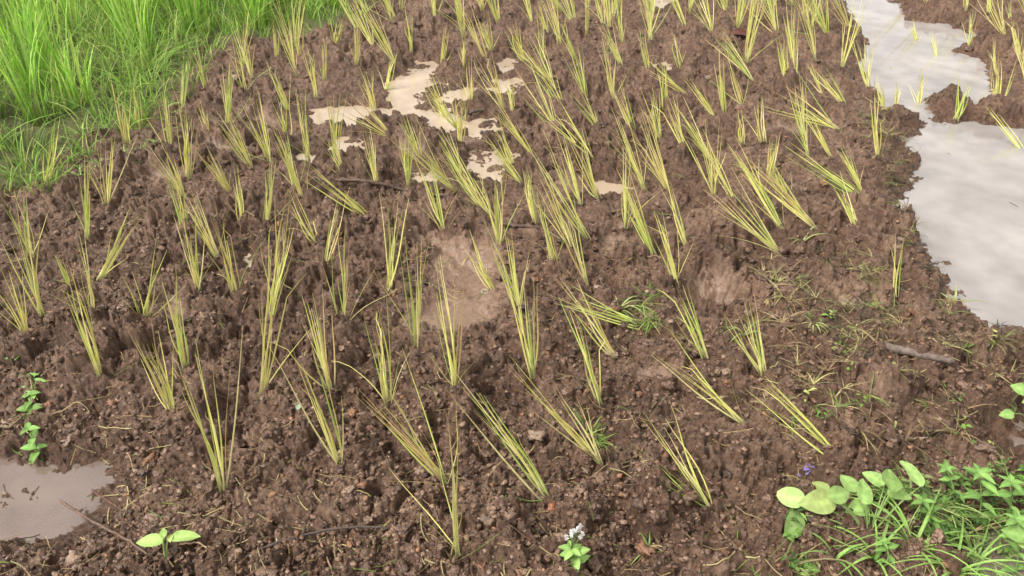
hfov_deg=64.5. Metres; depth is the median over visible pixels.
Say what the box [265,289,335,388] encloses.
rice seedling
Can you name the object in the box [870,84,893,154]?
rice seedling
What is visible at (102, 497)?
stick
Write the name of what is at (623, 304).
grass tuft
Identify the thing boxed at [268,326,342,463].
rice seedling
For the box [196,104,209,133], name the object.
rice seedling
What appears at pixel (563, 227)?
rice seedling
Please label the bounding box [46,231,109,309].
rice seedling
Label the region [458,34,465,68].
rice seedling
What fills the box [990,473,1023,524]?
leafy weed
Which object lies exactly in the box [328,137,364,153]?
puddle
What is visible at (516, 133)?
rice seedling
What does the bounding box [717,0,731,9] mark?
rice seedling
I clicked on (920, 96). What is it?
rice seedling
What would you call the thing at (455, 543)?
rice seedling
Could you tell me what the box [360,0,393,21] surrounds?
rice seedling
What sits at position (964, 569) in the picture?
grass tuft
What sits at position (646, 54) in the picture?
rice seedling
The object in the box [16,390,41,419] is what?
weed
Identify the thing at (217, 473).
rice seedling
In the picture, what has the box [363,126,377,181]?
rice seedling
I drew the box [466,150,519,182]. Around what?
puddle
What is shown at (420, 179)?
puddle
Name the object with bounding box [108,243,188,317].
rice seedling
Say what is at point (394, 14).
rice seedling
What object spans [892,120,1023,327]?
water
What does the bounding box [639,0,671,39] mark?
rice seedling
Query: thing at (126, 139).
rice seedling
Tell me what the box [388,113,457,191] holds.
rice seedling
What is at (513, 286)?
rice seedling
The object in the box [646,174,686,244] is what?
rice seedling
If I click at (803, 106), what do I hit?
rice seedling
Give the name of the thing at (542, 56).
rice seedling
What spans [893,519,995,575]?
grass tuft
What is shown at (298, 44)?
rice seedling
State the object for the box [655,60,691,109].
rice seedling
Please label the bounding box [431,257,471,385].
rice seedling
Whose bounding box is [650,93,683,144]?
rice seedling
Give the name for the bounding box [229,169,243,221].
rice seedling
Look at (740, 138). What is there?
rice seedling
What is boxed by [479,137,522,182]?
rice seedling
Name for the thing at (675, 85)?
rice seedling
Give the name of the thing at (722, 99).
rice seedling
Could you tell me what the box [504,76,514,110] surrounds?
rice seedling
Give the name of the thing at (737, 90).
rice seedling
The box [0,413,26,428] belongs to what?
stick
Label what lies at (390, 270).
rice seedling
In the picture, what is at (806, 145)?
rice seedling
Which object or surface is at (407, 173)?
rice seedling
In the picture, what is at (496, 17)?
rice seedling
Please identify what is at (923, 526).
grass tuft
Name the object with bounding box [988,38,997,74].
rice seedling
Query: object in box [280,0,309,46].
rice seedling
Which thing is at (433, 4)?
rice seedling
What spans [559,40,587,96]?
rice seedling
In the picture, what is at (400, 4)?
rice seedling
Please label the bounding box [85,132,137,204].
rice seedling
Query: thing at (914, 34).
rice seedling
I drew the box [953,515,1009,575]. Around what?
grass tuft
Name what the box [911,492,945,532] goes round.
leafy weed
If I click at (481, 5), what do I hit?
rice seedling
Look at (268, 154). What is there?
rice seedling
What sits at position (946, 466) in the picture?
leafy weed
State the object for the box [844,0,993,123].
water
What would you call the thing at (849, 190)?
rice seedling
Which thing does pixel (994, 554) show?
grass tuft
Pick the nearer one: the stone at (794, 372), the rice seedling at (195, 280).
the stone at (794, 372)
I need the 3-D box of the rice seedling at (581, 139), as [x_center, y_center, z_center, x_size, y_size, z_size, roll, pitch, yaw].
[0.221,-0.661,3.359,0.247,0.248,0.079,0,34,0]
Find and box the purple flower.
[798,456,814,478]
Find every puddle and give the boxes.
[0,450,116,543]
[243,253,254,267]
[295,153,315,162]
[308,105,391,126]
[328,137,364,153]
[382,60,523,132]
[407,167,437,182]
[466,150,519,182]
[468,118,501,138]
[496,58,518,72]
[592,180,633,193]
[649,0,675,8]
[653,62,671,69]
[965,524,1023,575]
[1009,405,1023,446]
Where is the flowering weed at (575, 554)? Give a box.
[558,523,589,575]
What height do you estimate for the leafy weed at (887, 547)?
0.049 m
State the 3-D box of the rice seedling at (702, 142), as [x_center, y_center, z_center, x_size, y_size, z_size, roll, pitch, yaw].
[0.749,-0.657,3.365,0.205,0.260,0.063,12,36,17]
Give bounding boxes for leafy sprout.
[136,528,200,556]
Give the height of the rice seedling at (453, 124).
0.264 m
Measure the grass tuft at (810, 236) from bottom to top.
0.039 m
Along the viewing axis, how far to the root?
1.78 m
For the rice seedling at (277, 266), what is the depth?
2.41 m
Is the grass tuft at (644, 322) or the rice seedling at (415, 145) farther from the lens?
the rice seedling at (415, 145)
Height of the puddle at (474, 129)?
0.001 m
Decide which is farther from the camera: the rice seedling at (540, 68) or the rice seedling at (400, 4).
the rice seedling at (400, 4)
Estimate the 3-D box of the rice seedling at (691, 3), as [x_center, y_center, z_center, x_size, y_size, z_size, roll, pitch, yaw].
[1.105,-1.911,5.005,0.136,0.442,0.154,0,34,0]
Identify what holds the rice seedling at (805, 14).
on the ground at (720, 278)
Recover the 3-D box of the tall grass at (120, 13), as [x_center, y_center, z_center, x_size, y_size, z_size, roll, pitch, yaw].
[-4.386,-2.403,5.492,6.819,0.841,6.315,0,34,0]
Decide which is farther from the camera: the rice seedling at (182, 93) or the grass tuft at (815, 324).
the rice seedling at (182, 93)
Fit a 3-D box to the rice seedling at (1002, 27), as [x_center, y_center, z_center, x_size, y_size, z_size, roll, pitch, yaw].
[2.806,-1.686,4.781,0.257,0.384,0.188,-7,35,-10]
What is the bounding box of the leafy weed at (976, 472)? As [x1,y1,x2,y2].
[961,463,999,527]
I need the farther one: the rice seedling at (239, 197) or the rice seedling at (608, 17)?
the rice seedling at (608, 17)
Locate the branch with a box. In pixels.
[326,177,450,196]
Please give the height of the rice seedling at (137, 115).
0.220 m
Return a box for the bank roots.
[854,108,1023,369]
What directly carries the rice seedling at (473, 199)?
on the ground at (720, 278)
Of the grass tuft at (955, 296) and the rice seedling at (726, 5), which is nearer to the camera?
the grass tuft at (955, 296)
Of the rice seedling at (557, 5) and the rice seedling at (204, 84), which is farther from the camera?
the rice seedling at (557, 5)
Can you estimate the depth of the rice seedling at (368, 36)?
4.68 m
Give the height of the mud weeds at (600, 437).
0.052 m
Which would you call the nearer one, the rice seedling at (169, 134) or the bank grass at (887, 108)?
the rice seedling at (169, 134)
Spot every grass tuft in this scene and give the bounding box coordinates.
[603,296,648,324]
[618,281,671,335]
[630,530,659,565]
[721,320,764,342]
[788,226,827,241]
[795,529,869,575]
[799,314,830,332]
[834,504,917,575]
[835,480,982,575]
[883,513,1023,575]
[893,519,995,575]
[941,284,991,305]
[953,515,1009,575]
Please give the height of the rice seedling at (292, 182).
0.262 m
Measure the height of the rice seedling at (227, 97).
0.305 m
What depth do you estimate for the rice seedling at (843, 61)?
4.33 m
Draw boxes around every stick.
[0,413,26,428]
[59,499,147,554]
[91,489,130,515]
[179,542,217,554]
[311,522,331,568]
[459,108,483,116]
[499,221,539,229]
[884,342,953,363]
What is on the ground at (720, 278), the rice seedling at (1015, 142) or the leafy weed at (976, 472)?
the leafy weed at (976, 472)
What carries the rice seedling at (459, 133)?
on the ground at (720, 278)
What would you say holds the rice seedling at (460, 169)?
on the ground at (720, 278)
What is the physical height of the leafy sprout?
0.077 m
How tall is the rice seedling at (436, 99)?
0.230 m
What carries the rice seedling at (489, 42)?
on the ground at (720, 278)
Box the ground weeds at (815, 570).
[778,457,1023,575]
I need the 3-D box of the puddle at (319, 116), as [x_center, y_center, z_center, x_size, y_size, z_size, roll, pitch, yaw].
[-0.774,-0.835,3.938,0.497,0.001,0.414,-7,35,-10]
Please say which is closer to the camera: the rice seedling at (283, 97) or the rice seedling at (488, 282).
the rice seedling at (488, 282)
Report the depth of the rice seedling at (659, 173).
3.12 m
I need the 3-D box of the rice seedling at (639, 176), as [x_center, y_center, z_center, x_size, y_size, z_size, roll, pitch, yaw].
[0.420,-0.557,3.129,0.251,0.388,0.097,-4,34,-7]
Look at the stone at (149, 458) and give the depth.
2.02 m
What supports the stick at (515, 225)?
on the ground at (720, 278)
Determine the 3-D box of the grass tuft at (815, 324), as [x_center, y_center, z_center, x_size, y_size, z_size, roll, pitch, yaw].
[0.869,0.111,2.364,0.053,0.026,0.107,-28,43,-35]
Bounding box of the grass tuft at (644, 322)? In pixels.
[618,281,671,335]
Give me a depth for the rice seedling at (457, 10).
5.00 m
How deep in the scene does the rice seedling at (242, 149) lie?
3.28 m
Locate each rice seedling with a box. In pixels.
[0,218,44,316]
[0,268,41,331]
[1,192,48,257]
[39,120,84,184]
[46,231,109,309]
[55,256,69,285]
[56,259,101,376]
[69,158,90,239]
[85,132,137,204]
[96,208,147,279]
[100,76,131,143]
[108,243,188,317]
[124,84,142,127]
[126,321,174,411]
[139,83,172,144]
[148,145,184,198]
[159,269,189,367]
[167,174,186,224]
[171,55,190,108]
[171,204,214,289]
[175,99,197,180]
[177,328,242,492]
[183,190,227,262]
[193,48,206,87]
[194,140,231,193]
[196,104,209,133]
[200,219,268,293]
[213,86,270,161]
[216,111,253,168]
[218,31,268,90]
[220,64,251,123]
[222,6,257,63]
[223,23,254,78]
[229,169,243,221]
[257,249,316,398]
[260,227,293,317]
[262,161,300,222]
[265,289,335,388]
[266,61,289,109]
[268,191,290,274]
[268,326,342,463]
[269,127,307,184]
[271,5,301,76]
[271,96,291,134]
[272,21,279,56]
[277,127,310,196]
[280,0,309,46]
[287,185,316,243]
[288,89,310,161]
[292,28,303,55]
[301,165,366,214]
[303,48,317,96]
[310,36,327,80]
[321,228,400,319]
[322,127,341,173]
[324,187,349,263]
[326,94,346,156]
[328,11,346,43]
[332,0,358,27]
[335,296,414,404]
[342,0,373,44]
[343,95,386,135]
[349,9,368,64]
[352,348,457,484]
[353,0,395,64]
[356,69,375,108]
[359,0,368,12]
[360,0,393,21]
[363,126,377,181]
[371,239,428,348]
[378,54,396,89]
[379,194,408,291]
[385,0,395,17]
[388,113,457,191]
[389,424,511,560]
[399,0,405,9]
[399,137,427,185]
[400,112,422,155]
[404,10,412,52]
[412,152,462,230]
[423,75,445,117]
[427,0,462,21]
[427,78,456,128]
[429,0,442,15]
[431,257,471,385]
[434,129,482,208]
[435,129,462,173]
[437,0,473,37]
[440,27,450,62]
[444,374,548,502]
[445,147,492,215]
[452,95,468,141]
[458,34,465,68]
[458,59,474,100]
[459,229,494,288]
[460,1,486,56]
[470,44,504,108]
[475,13,502,50]
[477,0,486,10]
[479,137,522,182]
[481,166,524,245]
[484,221,528,307]
[487,0,499,22]
[491,103,531,152]
[492,116,518,163]
[498,241,538,381]
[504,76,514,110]
[505,21,525,61]
[508,355,602,464]
[510,29,552,85]
[511,56,555,121]
[513,0,532,21]
[522,165,536,223]
[524,172,572,247]
[525,126,590,239]
[528,61,562,100]
[529,119,582,204]
[530,16,560,58]
[532,191,569,261]
[534,5,547,32]
[536,105,593,157]
[541,0,568,45]
[549,195,588,285]
[550,0,561,11]
[550,285,639,329]
[554,20,575,59]
[556,0,583,19]
[557,276,617,358]
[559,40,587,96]
[559,298,604,405]
[566,131,601,199]
[573,82,596,125]
[583,0,612,26]
[585,0,589,35]
[595,0,604,23]
[596,17,622,64]
[597,101,649,190]
[598,38,628,98]
[607,79,635,129]
[610,0,625,43]
[612,0,617,16]
[616,168,647,230]
[619,403,712,509]
[622,153,657,228]
[623,188,657,256]
[629,107,669,190]
[637,24,652,67]
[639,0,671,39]
[640,0,653,26]
[641,89,661,139]
[643,61,688,92]
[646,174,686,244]
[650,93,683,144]
[651,332,745,422]
[654,212,692,287]
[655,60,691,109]
[657,284,707,358]
[670,0,685,25]
[670,33,695,67]
[673,99,712,160]
[680,120,725,195]
[686,79,714,114]
[687,0,713,31]
[688,0,693,13]
[690,169,783,256]
[697,128,742,199]
[707,26,753,80]
[708,41,748,104]
[714,50,740,112]
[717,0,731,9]
[724,144,784,228]
[724,295,766,375]
[727,0,749,27]
[727,146,777,193]
[729,0,779,63]
[731,379,830,453]
[736,110,744,143]
[740,155,817,228]
[742,0,779,31]
[742,96,766,142]
[746,0,758,43]
[763,68,839,128]
[767,133,782,177]
[770,164,791,192]
[776,39,788,75]
[782,0,828,33]
[783,0,795,57]
[784,7,799,71]
[785,76,806,133]
[785,145,858,193]
[787,92,810,157]
[795,0,811,16]
[797,0,816,60]
[799,111,831,156]
[804,0,826,25]
[807,65,822,93]
[812,67,845,102]
[821,0,854,31]
[831,172,856,224]
[835,146,864,190]
[841,0,867,67]
[848,37,874,88]
[868,74,884,106]
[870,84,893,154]
[887,238,903,296]
[893,81,900,103]
[907,69,931,103]
[910,19,920,40]
[929,33,942,55]
[953,81,971,121]
[962,13,977,45]
[963,0,968,10]
[968,0,1005,33]
[984,107,1023,148]
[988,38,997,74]
[990,51,1015,95]
[1003,19,1021,57]
[1005,3,1011,18]
[1012,39,1023,78]
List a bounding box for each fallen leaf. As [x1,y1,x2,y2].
[729,29,751,34]
[839,407,850,418]
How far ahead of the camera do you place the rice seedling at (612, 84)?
3.92 m
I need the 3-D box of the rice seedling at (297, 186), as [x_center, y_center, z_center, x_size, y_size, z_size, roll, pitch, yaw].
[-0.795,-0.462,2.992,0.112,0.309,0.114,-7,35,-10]
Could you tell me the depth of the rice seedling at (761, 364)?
2.19 m
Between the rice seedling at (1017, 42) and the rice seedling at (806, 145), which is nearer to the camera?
the rice seedling at (806, 145)
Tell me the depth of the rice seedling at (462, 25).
4.80 m
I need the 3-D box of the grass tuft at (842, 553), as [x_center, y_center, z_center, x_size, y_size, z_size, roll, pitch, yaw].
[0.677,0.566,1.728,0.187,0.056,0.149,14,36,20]
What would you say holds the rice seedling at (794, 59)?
on the ground at (720, 278)
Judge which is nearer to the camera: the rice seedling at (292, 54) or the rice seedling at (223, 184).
the rice seedling at (223, 184)
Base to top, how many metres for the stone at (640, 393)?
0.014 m
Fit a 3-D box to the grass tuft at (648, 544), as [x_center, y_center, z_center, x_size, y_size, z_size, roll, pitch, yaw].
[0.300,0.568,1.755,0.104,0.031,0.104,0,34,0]
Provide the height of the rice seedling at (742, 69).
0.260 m
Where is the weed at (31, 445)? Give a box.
[19,422,47,463]
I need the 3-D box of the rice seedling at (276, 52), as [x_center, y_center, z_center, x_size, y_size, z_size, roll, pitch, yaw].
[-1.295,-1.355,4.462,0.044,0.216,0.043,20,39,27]
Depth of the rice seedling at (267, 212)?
2.92 m
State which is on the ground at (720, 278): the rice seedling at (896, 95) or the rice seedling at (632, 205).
the rice seedling at (632, 205)
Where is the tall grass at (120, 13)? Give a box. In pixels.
[0,0,342,125]
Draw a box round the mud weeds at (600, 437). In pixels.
[569,406,616,452]
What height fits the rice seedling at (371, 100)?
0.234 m
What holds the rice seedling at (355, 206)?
on the ground at (720, 278)
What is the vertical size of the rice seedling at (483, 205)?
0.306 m
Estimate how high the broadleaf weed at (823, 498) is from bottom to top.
0.152 m
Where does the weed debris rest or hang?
on the ground at (720, 278)
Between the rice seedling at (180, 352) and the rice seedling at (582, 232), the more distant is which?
the rice seedling at (582, 232)
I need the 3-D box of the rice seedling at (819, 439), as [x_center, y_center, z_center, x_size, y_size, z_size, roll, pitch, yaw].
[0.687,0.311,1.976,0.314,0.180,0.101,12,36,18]
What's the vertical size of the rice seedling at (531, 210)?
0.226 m
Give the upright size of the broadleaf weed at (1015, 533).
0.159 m
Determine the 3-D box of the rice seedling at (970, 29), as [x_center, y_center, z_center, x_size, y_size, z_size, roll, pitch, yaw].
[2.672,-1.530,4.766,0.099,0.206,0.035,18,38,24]
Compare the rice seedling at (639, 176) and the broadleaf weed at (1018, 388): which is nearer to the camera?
the broadleaf weed at (1018, 388)
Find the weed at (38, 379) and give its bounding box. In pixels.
[17,373,45,389]
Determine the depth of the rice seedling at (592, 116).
3.59 m
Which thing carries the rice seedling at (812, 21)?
on the ground at (720, 278)
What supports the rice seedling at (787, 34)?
on the ground at (720, 278)
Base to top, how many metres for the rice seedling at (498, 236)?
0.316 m
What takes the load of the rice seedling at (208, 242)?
on the ground at (720, 278)
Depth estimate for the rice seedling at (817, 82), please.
4.00 m
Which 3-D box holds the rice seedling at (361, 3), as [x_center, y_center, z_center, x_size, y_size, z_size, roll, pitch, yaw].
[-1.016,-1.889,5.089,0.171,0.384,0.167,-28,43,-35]
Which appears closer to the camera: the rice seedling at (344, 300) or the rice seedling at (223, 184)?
the rice seedling at (344, 300)
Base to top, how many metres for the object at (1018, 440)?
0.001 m
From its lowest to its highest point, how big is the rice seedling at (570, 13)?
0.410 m
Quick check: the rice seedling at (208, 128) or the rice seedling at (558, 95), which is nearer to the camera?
the rice seedling at (208, 128)
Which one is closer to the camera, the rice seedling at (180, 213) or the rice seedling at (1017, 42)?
the rice seedling at (180, 213)
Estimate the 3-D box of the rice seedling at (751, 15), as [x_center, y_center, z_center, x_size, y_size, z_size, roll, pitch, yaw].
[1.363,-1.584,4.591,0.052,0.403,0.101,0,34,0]
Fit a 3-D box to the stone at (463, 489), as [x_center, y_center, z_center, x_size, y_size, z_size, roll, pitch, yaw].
[-0.112,0.466,1.878,0.021,0.017,0.028,0,34,0]
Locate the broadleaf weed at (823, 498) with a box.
[777,461,924,537]
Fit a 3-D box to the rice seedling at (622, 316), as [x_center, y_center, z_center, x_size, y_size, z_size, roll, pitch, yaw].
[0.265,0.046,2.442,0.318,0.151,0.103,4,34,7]
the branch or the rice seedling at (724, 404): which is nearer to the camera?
the rice seedling at (724, 404)
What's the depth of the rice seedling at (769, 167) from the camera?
3.19 m
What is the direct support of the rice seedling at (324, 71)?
on the ground at (720, 278)
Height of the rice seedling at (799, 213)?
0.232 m
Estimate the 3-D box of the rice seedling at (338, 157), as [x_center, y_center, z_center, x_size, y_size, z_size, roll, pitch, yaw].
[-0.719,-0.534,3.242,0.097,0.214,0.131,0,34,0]
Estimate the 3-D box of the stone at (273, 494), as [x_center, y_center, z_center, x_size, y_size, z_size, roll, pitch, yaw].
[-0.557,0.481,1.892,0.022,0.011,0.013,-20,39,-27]
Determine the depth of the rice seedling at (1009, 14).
5.01 m
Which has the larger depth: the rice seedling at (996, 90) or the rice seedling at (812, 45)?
the rice seedling at (812, 45)
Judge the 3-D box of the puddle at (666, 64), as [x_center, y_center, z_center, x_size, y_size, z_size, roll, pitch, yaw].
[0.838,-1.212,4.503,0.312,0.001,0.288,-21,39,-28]
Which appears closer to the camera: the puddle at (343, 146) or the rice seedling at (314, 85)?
the puddle at (343, 146)
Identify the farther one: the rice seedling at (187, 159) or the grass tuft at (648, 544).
the rice seedling at (187, 159)
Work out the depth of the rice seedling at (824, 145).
3.42 m
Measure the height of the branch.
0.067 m
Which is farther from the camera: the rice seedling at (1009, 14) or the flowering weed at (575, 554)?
the rice seedling at (1009, 14)
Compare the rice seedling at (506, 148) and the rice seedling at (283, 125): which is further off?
the rice seedling at (283, 125)
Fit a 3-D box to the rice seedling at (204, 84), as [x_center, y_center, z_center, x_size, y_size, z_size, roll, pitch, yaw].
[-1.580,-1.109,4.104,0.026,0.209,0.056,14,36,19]
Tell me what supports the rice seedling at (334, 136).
on the ground at (720, 278)
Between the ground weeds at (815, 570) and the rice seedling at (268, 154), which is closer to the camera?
the ground weeds at (815, 570)
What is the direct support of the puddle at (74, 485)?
on the ground at (720, 278)
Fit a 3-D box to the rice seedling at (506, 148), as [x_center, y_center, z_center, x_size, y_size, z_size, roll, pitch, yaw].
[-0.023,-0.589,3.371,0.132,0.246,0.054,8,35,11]
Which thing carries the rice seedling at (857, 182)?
on the ground at (720, 278)
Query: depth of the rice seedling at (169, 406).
2.06 m
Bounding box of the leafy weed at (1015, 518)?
[999,509,1023,574]
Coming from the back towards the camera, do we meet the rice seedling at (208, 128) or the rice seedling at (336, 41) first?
the rice seedling at (336, 41)
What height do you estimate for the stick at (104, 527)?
0.028 m
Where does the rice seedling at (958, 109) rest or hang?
on the ground at (720, 278)
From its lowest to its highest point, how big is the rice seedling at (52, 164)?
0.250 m
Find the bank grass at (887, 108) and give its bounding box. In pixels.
[866,105,915,141]
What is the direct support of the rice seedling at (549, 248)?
on the ground at (720, 278)
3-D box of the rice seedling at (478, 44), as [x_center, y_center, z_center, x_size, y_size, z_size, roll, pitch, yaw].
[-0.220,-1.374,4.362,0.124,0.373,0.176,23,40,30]
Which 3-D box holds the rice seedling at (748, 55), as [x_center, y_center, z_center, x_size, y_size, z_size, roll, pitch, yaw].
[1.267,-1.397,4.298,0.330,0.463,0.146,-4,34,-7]
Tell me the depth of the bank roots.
2.92 m
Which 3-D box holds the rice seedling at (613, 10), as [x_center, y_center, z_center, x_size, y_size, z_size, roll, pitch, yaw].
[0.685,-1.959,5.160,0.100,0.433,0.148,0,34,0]
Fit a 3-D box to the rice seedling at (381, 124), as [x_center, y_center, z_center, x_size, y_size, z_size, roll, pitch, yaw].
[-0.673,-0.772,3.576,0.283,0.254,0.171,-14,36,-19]
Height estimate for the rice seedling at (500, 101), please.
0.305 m
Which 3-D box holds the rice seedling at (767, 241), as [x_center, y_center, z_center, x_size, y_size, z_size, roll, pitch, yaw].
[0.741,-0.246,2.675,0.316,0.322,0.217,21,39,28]
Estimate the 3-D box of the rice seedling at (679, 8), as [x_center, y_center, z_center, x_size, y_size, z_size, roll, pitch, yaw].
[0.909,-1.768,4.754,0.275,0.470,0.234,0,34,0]
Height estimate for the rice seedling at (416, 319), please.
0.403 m
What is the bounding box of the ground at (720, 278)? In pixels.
[0,0,1023,575]
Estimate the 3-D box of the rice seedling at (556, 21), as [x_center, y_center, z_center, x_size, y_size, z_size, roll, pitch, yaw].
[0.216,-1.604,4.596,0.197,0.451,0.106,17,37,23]
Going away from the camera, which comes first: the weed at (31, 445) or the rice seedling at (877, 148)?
the weed at (31, 445)
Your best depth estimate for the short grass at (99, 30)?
4.33 m
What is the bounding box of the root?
[229,525,390,566]
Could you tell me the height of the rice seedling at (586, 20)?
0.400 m
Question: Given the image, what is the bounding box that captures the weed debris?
[718,236,1023,469]
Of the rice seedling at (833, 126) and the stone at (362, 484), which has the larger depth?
the rice seedling at (833, 126)
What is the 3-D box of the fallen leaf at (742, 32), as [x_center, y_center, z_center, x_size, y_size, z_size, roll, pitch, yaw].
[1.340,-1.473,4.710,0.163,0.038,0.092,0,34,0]
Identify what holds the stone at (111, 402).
on the ground at (720, 278)
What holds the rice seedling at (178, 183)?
on the ground at (720, 278)
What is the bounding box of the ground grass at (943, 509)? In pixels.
[742,449,1023,575]
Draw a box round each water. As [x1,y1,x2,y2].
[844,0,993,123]
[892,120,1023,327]
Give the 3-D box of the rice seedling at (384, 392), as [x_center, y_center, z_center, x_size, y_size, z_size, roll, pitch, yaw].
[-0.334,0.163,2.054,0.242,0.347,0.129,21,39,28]
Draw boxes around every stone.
[43,401,52,407]
[107,399,116,405]
[142,451,158,466]
[266,516,274,522]
[269,491,277,496]
[329,526,339,535]
[357,482,366,487]
[366,424,372,431]
[459,485,467,493]
[486,504,496,510]
[548,501,554,511]
[635,391,642,397]
[661,451,668,457]
[788,370,797,375]
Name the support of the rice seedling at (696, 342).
on the ground at (720, 278)
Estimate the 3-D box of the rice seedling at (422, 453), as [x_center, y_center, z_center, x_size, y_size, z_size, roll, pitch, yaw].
[-0.237,0.322,1.784,0.230,0.377,0.132,0,34,0]
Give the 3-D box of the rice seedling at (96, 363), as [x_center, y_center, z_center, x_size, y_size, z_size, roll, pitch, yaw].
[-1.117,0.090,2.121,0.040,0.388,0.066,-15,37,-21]
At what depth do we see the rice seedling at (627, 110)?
3.51 m
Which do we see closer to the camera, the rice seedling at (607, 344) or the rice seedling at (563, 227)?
the rice seedling at (607, 344)
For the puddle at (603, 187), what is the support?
on the ground at (720, 278)
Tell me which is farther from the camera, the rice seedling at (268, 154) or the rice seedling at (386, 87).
the rice seedling at (386, 87)
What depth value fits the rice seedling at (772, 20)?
4.72 m
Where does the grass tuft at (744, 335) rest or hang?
on the ground at (720, 278)
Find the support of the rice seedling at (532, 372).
on the ground at (720, 278)
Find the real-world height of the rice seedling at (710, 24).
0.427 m
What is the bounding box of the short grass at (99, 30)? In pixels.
[0,0,376,202]
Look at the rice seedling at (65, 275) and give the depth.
2.62 m
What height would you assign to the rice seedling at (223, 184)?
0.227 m
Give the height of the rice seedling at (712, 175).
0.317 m
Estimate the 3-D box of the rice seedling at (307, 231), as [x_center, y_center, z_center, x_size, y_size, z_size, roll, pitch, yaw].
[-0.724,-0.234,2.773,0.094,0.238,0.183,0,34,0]
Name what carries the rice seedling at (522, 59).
on the ground at (720, 278)
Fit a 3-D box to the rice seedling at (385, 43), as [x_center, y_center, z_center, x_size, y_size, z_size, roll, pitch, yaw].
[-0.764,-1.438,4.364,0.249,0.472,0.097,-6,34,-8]
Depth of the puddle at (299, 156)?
3.56 m
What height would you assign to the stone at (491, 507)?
0.018 m
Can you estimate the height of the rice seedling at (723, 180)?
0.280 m
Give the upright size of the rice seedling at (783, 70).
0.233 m
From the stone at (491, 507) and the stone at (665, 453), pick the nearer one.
the stone at (491, 507)
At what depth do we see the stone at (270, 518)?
1.85 m
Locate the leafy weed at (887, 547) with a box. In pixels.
[874,536,898,567]
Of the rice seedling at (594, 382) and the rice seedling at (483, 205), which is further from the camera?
the rice seedling at (483, 205)
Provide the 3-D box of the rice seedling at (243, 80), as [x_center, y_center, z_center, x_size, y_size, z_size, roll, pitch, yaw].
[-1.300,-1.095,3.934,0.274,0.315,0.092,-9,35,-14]
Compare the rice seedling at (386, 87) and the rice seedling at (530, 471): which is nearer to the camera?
the rice seedling at (530, 471)
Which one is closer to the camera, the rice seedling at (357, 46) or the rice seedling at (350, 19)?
the rice seedling at (357, 46)
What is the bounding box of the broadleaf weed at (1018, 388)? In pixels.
[999,383,1023,418]
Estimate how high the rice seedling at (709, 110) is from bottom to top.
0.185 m
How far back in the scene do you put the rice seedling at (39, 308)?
2.45 m
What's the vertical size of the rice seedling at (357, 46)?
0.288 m
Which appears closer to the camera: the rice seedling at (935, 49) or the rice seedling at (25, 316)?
the rice seedling at (25, 316)
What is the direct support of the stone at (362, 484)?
on the ground at (720, 278)
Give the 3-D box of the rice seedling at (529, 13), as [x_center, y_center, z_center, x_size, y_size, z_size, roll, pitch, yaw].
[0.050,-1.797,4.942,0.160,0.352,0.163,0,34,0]
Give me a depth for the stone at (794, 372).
2.23 m
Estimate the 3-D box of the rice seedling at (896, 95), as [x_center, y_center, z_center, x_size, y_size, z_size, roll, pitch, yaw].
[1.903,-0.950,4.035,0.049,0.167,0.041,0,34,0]
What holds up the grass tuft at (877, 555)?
on the ground at (720, 278)
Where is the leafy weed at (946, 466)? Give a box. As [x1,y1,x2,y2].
[936,459,966,502]
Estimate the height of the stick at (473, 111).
0.044 m
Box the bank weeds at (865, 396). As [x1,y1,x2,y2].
[803,308,996,444]
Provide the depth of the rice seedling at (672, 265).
2.56 m
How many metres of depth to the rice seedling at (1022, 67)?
4.25 m
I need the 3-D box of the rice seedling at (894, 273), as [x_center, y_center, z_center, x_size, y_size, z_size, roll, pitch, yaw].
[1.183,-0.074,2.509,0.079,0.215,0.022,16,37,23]
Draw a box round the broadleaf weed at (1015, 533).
[1001,525,1023,547]
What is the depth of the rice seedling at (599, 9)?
5.03 m
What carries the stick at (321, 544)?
on the ground at (720, 278)
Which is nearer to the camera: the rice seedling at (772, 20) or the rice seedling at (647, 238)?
the rice seedling at (647, 238)
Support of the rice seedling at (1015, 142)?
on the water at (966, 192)
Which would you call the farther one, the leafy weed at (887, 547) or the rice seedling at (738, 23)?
the rice seedling at (738, 23)
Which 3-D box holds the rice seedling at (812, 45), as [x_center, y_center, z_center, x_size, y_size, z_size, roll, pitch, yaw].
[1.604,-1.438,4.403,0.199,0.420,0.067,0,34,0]
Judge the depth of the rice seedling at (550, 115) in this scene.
3.60 m
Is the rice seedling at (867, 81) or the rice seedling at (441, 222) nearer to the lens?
the rice seedling at (441, 222)
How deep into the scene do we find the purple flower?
1.94 m
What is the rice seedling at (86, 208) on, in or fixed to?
on the ground at (720, 278)
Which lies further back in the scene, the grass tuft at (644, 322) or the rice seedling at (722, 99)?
the rice seedling at (722, 99)
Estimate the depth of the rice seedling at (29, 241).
2.71 m
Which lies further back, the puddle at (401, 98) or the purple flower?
the puddle at (401, 98)
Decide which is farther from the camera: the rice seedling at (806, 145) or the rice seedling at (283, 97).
the rice seedling at (283, 97)
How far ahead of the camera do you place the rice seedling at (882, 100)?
4.04 m
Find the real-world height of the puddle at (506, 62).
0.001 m
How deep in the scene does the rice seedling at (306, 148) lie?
3.42 m
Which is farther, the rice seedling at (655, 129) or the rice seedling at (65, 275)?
the rice seedling at (655, 129)

